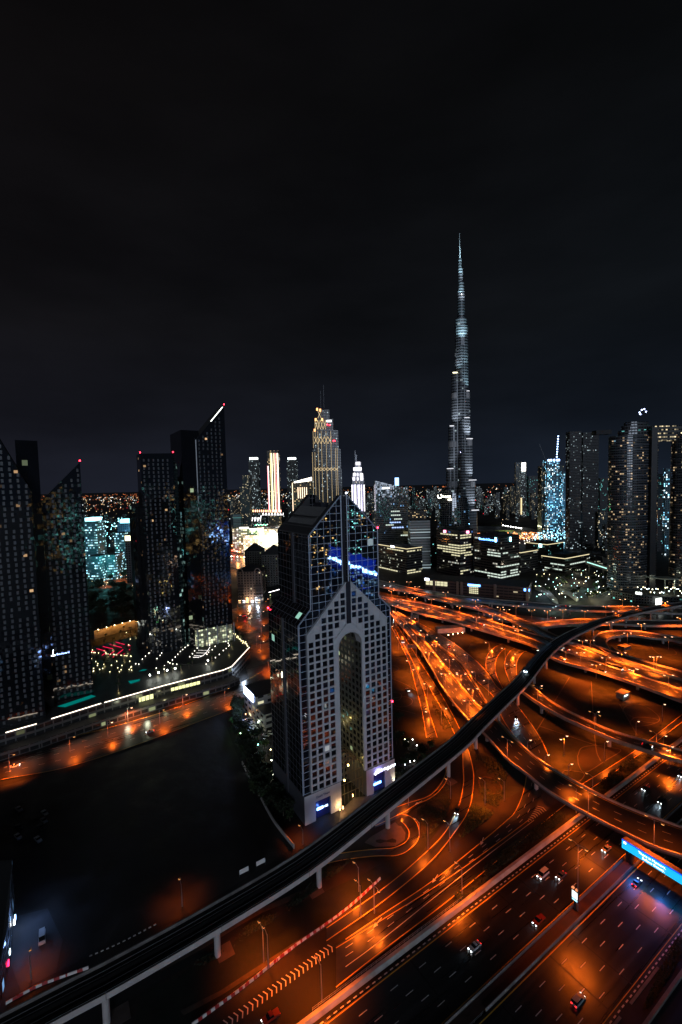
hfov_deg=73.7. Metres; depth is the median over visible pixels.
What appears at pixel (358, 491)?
white tower
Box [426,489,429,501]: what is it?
skyline tower
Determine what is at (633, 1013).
verge
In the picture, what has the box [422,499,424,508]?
skyline tower
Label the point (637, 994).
wall
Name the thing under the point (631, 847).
sign bridge
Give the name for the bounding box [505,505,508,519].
skyline tower
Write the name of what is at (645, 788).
sedan car
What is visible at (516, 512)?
skyline tower
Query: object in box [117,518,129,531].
blue block
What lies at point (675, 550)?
oval tower
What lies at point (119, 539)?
turquoise block
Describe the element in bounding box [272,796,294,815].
tree
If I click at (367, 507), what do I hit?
skyline block
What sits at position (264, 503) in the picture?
skyline block
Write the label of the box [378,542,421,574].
office block
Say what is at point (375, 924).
road arrows
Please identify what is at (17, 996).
barrier block
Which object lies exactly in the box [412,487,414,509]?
skyline tower
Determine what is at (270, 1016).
pickup truck
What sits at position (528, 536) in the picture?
distant traffic lights
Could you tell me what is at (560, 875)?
sedan car
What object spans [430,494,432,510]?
skyline tower
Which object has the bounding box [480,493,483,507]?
skyline tower
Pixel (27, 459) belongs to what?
slab tower
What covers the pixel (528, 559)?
office block
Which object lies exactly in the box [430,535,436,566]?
office block
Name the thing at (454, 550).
office block
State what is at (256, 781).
tree
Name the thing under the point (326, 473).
skyscraper
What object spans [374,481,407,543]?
slanted office block
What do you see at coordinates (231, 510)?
skyline block
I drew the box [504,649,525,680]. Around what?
loop road
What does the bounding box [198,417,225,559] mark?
windows
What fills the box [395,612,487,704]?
flyover
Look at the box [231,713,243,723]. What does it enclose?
tree
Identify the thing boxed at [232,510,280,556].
shopping mall
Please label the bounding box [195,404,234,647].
wedge tower
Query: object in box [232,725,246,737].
tree
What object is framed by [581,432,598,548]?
residential tower
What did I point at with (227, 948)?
pier pad
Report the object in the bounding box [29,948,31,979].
street lamp
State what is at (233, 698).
tree
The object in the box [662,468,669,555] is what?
skyline tower
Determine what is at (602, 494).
skyline tower
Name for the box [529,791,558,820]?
gore paving
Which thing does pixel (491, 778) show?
path
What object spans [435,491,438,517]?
skyline tower
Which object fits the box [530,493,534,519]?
skyline tower
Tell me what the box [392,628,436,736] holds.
slip road
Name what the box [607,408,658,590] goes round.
oval tower
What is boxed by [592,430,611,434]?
cantilever deck
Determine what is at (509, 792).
lawn
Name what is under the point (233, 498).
skyline block
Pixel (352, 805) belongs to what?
forecourt
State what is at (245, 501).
skyline tower
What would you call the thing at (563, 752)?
interchange ground
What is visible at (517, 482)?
slim tower
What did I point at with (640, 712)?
sand plot
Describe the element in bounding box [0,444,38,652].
windows
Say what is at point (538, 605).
flyover
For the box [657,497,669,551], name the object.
skyline tower
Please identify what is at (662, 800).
suv car
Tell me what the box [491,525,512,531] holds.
sports lawn
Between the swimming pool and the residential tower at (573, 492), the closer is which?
the swimming pool
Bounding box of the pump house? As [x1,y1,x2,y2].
[617,643,630,650]
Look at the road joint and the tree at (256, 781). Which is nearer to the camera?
the road joint
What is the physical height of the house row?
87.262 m
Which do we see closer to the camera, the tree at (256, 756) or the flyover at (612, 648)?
the tree at (256, 756)
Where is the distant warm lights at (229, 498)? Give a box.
[83,492,507,528]
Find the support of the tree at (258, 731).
on the ground at (304, 993)
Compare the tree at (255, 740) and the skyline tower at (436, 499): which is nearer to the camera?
the tree at (255, 740)
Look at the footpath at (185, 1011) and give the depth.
146.25 m
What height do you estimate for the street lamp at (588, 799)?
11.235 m
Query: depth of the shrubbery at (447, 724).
302.63 m
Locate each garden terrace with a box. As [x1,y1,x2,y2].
[535,586,557,603]
[559,588,578,601]
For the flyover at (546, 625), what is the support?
on the ground at (304, 993)
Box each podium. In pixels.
[0,627,249,760]
[425,574,530,600]
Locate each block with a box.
[12,993,22,1000]
[67,970,76,975]
[84,517,106,578]
[87,554,107,582]
[105,552,124,579]
[110,539,114,547]
[114,531,129,569]
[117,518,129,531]
[125,533,132,582]
[230,500,233,530]
[232,497,234,513]
[233,513,242,527]
[236,501,238,513]
[236,563,265,602]
[244,542,264,565]
[261,544,278,587]
[262,501,266,519]
[264,585,278,599]
[265,516,268,524]
[292,477,312,509]
[366,499,368,517]
[369,504,371,514]
[372,499,374,524]
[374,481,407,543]
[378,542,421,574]
[408,519,430,568]
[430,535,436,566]
[436,525,473,576]
[474,531,518,579]
[519,548,537,572]
[525,539,563,560]
[541,551,588,573]
[564,546,575,549]
[586,544,595,549]
[591,556,601,563]
[602,524,606,553]
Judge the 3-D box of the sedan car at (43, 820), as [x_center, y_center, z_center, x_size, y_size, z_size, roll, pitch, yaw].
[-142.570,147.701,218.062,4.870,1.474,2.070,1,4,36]
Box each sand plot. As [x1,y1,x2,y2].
[551,678,590,719]
[579,746,628,771]
[623,702,679,734]
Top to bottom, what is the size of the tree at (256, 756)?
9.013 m
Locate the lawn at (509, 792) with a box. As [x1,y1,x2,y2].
[463,785,522,861]
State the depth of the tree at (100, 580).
741.21 m
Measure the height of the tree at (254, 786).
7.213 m
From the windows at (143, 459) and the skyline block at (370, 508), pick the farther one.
the skyline block at (370, 508)
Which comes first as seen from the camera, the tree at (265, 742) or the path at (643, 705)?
the tree at (265, 742)
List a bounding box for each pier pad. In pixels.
[110,1001,130,1023]
[217,940,234,962]
[308,883,323,898]
[447,777,456,785]
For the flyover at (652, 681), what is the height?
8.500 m
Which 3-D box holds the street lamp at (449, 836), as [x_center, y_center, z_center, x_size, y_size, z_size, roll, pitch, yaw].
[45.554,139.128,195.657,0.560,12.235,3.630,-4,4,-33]
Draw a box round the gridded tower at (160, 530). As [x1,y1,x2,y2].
[136,451,185,655]
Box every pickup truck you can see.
[261,1007,279,1023]
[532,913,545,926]
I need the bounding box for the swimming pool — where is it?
[59,695,94,706]
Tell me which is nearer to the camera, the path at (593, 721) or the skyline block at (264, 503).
the path at (593, 721)
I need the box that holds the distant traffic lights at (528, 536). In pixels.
[514,532,538,538]
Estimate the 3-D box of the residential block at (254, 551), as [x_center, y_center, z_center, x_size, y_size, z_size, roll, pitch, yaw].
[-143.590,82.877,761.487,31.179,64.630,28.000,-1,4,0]
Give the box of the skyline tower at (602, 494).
[598,478,607,511]
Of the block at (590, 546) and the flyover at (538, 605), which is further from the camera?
the block at (590, 546)
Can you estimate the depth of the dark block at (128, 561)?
765.98 m
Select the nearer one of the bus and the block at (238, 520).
the bus
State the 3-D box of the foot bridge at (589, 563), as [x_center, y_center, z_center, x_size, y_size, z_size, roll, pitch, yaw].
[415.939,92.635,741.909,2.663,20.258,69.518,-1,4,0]
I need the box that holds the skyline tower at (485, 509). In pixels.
[484,504,487,514]
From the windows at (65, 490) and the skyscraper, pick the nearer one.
the windows at (65, 490)
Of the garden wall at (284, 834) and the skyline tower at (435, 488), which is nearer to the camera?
the garden wall at (284, 834)
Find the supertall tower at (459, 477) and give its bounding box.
[446,233,476,537]
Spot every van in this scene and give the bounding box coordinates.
[38,927,45,945]
[537,866,548,879]
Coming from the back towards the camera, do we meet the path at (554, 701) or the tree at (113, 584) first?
the tree at (113, 584)
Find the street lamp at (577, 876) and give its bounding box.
[569,838,587,911]
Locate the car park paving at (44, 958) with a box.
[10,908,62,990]
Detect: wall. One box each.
[94,620,134,638]
[242,761,294,848]
[297,736,681,1023]
[613,934,681,1023]
[642,969,681,1023]
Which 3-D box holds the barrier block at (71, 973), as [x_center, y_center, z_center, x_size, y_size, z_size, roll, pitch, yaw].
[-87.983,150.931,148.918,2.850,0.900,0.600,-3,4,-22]
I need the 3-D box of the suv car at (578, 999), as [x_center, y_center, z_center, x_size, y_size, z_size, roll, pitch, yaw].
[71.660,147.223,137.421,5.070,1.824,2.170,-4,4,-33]
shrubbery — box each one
[194,857,352,965]
[416,785,450,838]
[430,697,452,729]
[459,804,492,837]
[475,753,509,806]
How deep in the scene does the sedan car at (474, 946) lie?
153.66 m
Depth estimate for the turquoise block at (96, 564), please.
777.34 m
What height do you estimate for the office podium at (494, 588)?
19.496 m
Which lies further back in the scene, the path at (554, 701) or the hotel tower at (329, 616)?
the path at (554, 701)
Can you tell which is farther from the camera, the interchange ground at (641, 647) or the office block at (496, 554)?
the office block at (496, 554)
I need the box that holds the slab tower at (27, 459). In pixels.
[15,440,53,708]
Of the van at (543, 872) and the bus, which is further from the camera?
the bus
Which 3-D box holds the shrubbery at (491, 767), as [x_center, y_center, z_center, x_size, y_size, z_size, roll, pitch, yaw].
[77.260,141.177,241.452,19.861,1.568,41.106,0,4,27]
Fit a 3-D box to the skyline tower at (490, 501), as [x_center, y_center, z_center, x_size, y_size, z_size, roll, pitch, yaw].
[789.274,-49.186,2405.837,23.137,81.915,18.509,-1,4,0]
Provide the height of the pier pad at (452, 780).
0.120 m
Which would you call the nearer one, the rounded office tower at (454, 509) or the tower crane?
the rounded office tower at (454, 509)
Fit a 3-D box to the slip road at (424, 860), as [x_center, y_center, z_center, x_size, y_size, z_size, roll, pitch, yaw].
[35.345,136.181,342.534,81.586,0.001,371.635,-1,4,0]
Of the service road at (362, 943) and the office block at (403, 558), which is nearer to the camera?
the service road at (362, 943)
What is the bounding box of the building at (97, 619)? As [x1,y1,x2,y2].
[87,576,134,639]
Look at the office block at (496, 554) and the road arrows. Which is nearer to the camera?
the road arrows
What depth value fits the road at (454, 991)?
160.43 m
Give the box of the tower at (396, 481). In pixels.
[395,478,398,485]
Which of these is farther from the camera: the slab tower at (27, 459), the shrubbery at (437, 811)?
the slab tower at (27, 459)
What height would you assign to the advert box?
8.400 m
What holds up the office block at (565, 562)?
on the ground at (304, 993)
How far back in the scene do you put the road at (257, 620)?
494.09 m
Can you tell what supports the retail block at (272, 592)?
on the ground at (304, 993)
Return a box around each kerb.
[89,923,155,956]
[320,745,681,1023]
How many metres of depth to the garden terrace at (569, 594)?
617.92 m
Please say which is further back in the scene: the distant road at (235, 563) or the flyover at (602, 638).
the distant road at (235, 563)
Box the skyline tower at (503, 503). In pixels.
[502,494,506,512]
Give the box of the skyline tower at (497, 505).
[495,493,499,517]
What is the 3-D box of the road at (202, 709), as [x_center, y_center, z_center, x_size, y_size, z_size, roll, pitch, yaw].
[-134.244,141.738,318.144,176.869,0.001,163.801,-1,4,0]
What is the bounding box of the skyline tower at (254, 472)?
[248,457,261,527]
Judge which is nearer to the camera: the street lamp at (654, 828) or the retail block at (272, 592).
the street lamp at (654, 828)
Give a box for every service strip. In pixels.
[418,670,452,732]
[451,791,522,865]
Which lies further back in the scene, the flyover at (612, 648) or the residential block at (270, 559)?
the residential block at (270, 559)
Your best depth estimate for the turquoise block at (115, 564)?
798.11 m
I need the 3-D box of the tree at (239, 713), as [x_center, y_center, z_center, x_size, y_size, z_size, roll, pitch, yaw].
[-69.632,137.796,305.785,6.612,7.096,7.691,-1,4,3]
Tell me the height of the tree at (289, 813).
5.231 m
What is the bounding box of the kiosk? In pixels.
[616,689,629,699]
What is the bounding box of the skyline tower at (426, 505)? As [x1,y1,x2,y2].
[425,502,427,517]
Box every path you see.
[478,776,502,793]
[537,677,569,729]
[577,745,620,771]
[591,681,600,760]
[619,704,637,735]
[622,704,659,722]
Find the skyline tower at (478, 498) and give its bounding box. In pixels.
[476,486,479,511]
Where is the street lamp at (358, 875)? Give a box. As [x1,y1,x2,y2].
[353,861,358,891]
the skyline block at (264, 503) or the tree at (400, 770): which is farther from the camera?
the skyline block at (264, 503)
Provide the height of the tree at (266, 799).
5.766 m
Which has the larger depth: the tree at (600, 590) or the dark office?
the tree at (600, 590)
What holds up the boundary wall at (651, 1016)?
on the ground at (304, 993)
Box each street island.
[242,619,267,639]
[262,660,269,679]
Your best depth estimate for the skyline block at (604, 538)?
944.01 m
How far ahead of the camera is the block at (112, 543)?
1232.80 m
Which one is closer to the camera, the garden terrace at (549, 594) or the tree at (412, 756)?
the tree at (412, 756)
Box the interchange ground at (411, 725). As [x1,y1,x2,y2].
[392,649,449,762]
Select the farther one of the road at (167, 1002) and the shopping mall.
the shopping mall
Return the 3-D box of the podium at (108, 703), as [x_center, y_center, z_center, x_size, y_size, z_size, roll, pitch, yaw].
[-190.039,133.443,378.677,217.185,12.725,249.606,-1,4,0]
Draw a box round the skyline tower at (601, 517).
[596,511,607,548]
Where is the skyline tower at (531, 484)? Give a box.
[526,476,537,514]
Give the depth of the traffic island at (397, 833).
203.06 m
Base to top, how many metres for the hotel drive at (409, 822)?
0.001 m
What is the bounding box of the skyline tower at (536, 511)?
[535,507,537,516]
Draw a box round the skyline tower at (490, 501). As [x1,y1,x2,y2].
[487,495,492,510]
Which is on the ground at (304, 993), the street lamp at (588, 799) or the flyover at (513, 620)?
the flyover at (513, 620)
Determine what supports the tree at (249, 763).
on the ground at (304, 993)
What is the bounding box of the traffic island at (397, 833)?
[365,825,404,846]
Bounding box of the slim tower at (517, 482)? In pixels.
[515,463,519,517]
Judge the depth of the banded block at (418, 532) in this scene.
824.89 m
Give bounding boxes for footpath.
[161,889,308,970]
[181,908,351,1014]
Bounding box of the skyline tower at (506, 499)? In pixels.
[505,495,508,504]
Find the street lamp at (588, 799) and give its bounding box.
[581,786,595,814]
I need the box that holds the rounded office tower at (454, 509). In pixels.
[437,489,469,528]
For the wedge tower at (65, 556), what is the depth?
315.51 m
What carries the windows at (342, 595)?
in the hotel tower at (329, 616)
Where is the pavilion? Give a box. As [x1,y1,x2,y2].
[611,576,681,604]
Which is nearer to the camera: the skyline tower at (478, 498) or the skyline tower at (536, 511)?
the skyline tower at (536, 511)
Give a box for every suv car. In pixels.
[454,805,460,814]
[570,991,585,1008]
[657,796,665,803]
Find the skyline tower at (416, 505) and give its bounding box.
[415,501,418,509]
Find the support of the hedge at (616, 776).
on the ground at (304, 993)
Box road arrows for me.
[223,678,545,1023]
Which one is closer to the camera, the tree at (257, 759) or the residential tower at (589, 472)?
the tree at (257, 759)
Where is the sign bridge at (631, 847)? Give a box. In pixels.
[622,836,681,884]
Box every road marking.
[2,528,681,1023]
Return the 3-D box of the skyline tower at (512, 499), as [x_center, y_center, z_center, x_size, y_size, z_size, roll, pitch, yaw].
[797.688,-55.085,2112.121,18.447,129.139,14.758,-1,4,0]
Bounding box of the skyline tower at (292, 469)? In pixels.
[286,457,297,515]
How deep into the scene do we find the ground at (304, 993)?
299.66 m
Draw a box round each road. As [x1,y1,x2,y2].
[135,802,458,1023]
[230,553,244,568]
[322,746,681,1023]
[327,619,474,940]
[336,715,681,988]
[346,620,549,965]
[379,592,681,626]
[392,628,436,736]
[476,822,681,1023]
[477,526,606,564]
[486,645,504,684]
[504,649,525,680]
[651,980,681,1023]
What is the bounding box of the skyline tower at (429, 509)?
[428,497,431,518]
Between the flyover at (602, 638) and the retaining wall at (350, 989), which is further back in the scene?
the flyover at (602, 638)
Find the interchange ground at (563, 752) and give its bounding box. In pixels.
[514,666,681,785]
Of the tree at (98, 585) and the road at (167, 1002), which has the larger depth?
the tree at (98, 585)
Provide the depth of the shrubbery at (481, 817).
213.58 m
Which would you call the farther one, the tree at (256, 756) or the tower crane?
the tower crane
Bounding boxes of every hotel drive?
[328,813,419,863]
[375,767,447,827]
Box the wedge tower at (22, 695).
[0,439,45,727]
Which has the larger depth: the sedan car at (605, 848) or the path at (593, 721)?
the path at (593, 721)
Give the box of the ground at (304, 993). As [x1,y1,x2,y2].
[0,483,681,1023]
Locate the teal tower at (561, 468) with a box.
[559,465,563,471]
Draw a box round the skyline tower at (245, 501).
[239,475,251,527]
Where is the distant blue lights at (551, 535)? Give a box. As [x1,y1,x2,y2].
[534,531,564,542]
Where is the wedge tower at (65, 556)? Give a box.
[41,460,93,702]
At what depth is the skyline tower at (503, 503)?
2173.60 m
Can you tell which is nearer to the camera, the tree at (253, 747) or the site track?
the site track
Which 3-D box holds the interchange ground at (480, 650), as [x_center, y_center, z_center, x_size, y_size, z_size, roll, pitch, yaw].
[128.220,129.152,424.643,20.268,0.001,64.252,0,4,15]
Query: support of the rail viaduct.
on the ground at (304, 993)
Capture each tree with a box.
[93,577,103,582]
[93,604,108,612]
[95,582,103,589]
[97,598,108,602]
[107,591,116,595]
[109,581,117,587]
[230,694,242,703]
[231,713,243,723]
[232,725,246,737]
[233,710,241,716]
[237,728,250,737]
[238,721,248,728]
[241,737,259,744]
[241,741,257,756]
[242,733,253,742]
[242,756,257,768]
[248,751,266,760]
[248,779,261,789]
[250,781,258,795]
[251,726,264,738]
[251,757,267,768]
[252,779,269,797]
[257,788,270,797]
[260,738,268,748]
[262,771,274,783]
[262,791,273,805]
[268,779,277,789]
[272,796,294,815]
[284,806,293,819]
[395,764,406,776]
[397,757,407,765]
[402,737,409,748]
[403,749,419,763]
[427,739,435,748]
[569,588,578,594]
[598,588,607,592]
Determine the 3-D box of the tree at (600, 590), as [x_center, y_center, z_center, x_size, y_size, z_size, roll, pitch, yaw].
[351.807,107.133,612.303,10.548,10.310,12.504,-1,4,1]
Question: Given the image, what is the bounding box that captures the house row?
[408,509,426,518]
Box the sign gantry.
[407,644,416,654]
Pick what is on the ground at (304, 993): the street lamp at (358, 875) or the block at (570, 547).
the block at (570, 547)
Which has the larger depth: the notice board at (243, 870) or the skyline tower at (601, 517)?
the skyline tower at (601, 517)
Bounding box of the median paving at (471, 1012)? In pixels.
[450,806,681,1023]
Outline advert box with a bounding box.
[571,886,578,909]
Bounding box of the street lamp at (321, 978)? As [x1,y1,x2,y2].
[314,955,321,1001]
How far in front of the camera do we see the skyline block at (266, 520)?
1859.63 m
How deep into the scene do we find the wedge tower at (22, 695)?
284.93 m
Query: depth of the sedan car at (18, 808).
225.74 m
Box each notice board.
[239,865,248,877]
[256,858,265,868]
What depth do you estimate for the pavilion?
569.84 m
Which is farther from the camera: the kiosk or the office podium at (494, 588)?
the office podium at (494, 588)
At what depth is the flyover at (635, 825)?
223.26 m
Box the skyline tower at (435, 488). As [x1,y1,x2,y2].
[434,486,436,507]
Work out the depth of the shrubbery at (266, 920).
170.12 m
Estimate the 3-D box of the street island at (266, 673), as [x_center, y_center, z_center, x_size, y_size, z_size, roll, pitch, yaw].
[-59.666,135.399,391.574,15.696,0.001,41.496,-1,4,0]
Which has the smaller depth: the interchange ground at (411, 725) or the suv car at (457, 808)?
the suv car at (457, 808)
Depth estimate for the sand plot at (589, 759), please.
259.06 m
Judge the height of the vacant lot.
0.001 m
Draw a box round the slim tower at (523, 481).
[520,462,525,517]
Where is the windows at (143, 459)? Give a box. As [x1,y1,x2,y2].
[143,459,174,594]
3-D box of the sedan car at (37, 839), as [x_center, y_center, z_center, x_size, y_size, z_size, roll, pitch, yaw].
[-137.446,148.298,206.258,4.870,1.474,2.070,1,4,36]
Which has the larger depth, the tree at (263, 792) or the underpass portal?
the underpass portal
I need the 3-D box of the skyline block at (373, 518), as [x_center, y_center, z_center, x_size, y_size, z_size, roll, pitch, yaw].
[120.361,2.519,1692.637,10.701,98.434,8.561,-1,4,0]
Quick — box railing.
[312,896,462,1010]
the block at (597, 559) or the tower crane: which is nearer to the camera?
the block at (597, 559)
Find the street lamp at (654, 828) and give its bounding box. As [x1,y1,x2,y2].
[645,814,663,844]
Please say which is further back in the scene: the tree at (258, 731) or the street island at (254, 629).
the street island at (254, 629)
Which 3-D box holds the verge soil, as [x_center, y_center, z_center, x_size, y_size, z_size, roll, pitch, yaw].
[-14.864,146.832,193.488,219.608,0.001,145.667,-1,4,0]
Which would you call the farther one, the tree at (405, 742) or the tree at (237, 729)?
the tree at (237, 729)
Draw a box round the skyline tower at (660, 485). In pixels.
[658,474,670,496]
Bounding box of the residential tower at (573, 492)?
[565,431,581,548]
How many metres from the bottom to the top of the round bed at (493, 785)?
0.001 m
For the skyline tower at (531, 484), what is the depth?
1999.74 m
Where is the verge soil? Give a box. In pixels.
[95,753,500,1023]
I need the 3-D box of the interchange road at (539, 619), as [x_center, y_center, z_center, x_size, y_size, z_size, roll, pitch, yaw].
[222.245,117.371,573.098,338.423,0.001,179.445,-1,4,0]
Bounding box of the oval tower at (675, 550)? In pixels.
[668,434,681,588]
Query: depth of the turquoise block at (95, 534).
804.89 m
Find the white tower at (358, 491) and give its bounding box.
[351,455,364,512]
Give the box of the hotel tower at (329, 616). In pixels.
[267,492,394,825]
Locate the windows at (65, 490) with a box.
[45,469,88,640]
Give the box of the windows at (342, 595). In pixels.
[309,591,385,698]
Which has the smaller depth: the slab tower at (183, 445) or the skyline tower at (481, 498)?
the slab tower at (183, 445)
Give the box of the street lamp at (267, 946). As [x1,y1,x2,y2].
[262,925,268,968]
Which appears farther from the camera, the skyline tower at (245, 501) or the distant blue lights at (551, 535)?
the skyline tower at (245, 501)
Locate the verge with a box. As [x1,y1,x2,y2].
[611,932,681,1023]
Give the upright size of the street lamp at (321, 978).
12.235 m
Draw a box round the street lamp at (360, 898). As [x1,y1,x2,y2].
[354,878,360,915]
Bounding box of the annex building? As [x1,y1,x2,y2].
[244,678,271,732]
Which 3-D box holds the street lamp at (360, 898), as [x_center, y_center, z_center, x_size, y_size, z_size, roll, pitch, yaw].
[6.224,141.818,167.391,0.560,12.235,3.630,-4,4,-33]
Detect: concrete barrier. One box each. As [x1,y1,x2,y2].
[444,803,681,1023]
[485,817,681,1012]
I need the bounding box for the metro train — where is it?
[524,642,551,672]
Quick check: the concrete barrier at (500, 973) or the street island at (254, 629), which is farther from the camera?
the street island at (254, 629)
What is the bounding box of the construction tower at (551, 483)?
[543,436,559,535]
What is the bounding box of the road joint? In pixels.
[407,826,681,1023]
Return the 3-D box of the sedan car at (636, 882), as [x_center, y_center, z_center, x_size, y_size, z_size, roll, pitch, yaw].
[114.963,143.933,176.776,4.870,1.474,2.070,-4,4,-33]
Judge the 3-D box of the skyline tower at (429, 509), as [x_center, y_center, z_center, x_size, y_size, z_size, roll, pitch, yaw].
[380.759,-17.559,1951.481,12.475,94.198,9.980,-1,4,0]
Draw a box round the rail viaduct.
[0,601,681,1023]
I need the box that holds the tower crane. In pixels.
[539,444,546,535]
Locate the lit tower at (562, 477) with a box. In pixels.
[559,472,565,535]
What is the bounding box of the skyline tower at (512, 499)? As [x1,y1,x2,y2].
[510,486,514,513]
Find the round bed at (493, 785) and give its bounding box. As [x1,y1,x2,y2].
[480,778,500,792]
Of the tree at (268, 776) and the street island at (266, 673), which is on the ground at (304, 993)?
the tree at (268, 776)
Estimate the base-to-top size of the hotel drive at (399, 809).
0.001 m
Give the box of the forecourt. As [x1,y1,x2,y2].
[339,794,375,821]
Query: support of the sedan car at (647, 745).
on the flyover at (673, 754)
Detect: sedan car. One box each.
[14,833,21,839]
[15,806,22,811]
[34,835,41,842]
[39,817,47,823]
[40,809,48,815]
[468,940,480,952]
[555,870,566,879]
[601,845,610,852]
[631,878,641,887]
[641,785,649,790]
[642,743,652,747]
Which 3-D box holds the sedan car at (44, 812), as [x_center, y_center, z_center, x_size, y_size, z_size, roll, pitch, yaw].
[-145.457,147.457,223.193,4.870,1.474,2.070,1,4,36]
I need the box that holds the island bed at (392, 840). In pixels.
[376,838,395,842]
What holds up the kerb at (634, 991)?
on the ground at (304, 993)
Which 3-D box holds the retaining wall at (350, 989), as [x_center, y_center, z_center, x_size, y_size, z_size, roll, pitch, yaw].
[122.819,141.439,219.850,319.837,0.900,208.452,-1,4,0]
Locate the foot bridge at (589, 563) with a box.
[585,559,606,577]
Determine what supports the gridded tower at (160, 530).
on the ground at (304, 993)
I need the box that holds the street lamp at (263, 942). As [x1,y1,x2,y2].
[258,920,263,962]
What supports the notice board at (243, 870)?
on the vacant lot
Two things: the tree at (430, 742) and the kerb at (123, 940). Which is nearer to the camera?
the kerb at (123, 940)
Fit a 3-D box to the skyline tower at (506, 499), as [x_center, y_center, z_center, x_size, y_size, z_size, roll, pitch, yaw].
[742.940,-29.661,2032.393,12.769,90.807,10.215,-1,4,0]
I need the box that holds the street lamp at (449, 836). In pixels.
[443,820,449,851]
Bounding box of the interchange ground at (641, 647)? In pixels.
[598,638,681,662]
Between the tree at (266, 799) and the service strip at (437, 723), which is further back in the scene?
the service strip at (437, 723)
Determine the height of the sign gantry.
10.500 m
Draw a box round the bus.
[606,662,622,670]
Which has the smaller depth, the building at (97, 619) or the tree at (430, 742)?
the tree at (430, 742)
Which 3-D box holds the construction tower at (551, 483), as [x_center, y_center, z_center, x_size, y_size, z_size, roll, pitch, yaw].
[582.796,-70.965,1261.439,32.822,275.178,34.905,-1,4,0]
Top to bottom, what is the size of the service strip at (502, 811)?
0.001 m
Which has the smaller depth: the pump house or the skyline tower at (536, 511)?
the pump house
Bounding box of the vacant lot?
[0,716,292,1012]
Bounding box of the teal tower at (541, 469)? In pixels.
[538,466,544,534]
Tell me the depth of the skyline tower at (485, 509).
2087.07 m
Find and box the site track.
[6,856,290,1009]
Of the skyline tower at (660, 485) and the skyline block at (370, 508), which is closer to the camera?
the skyline tower at (660, 485)
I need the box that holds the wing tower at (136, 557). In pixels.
[129,505,145,649]
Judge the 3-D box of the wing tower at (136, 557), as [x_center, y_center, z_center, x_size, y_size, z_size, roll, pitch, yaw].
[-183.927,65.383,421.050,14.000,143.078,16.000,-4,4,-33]
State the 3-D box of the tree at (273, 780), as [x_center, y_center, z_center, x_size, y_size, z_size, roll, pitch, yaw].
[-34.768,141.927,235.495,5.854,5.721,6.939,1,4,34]
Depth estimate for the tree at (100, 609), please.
570.46 m
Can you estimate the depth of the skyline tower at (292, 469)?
1495.81 m
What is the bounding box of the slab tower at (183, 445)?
[170,430,203,647]
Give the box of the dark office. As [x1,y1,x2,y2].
[0,860,15,1003]
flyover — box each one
[379,580,681,616]
[379,595,681,703]
[391,612,681,858]
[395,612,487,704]
[414,589,681,678]
[522,684,681,763]
[533,618,681,630]
[592,630,681,649]
[600,646,681,676]
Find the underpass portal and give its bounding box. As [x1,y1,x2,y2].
[435,625,464,633]
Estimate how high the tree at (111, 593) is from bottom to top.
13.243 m
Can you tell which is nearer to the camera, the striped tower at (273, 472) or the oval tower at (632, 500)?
the oval tower at (632, 500)
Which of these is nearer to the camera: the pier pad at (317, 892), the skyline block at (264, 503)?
the pier pad at (317, 892)
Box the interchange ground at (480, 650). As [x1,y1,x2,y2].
[467,639,489,663]
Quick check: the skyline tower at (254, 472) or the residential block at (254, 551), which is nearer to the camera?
the residential block at (254, 551)
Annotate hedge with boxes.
[455,810,566,901]
[597,753,652,791]
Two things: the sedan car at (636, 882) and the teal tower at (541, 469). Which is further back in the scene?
the teal tower at (541, 469)
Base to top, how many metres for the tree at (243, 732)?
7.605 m
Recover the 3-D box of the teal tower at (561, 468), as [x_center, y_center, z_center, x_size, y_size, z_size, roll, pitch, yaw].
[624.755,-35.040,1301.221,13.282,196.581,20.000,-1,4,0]
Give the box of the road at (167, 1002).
[135,802,458,1023]
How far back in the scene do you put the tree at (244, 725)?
290.66 m
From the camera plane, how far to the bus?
358.24 m
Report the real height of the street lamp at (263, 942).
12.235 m
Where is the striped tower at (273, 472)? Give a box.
[267,451,281,525]
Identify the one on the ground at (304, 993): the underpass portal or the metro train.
the underpass portal
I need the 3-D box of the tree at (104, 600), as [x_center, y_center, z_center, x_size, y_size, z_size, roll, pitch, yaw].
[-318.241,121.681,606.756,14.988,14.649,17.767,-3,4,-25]
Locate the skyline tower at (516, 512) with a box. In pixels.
[515,503,518,521]
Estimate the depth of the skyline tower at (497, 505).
1899.85 m

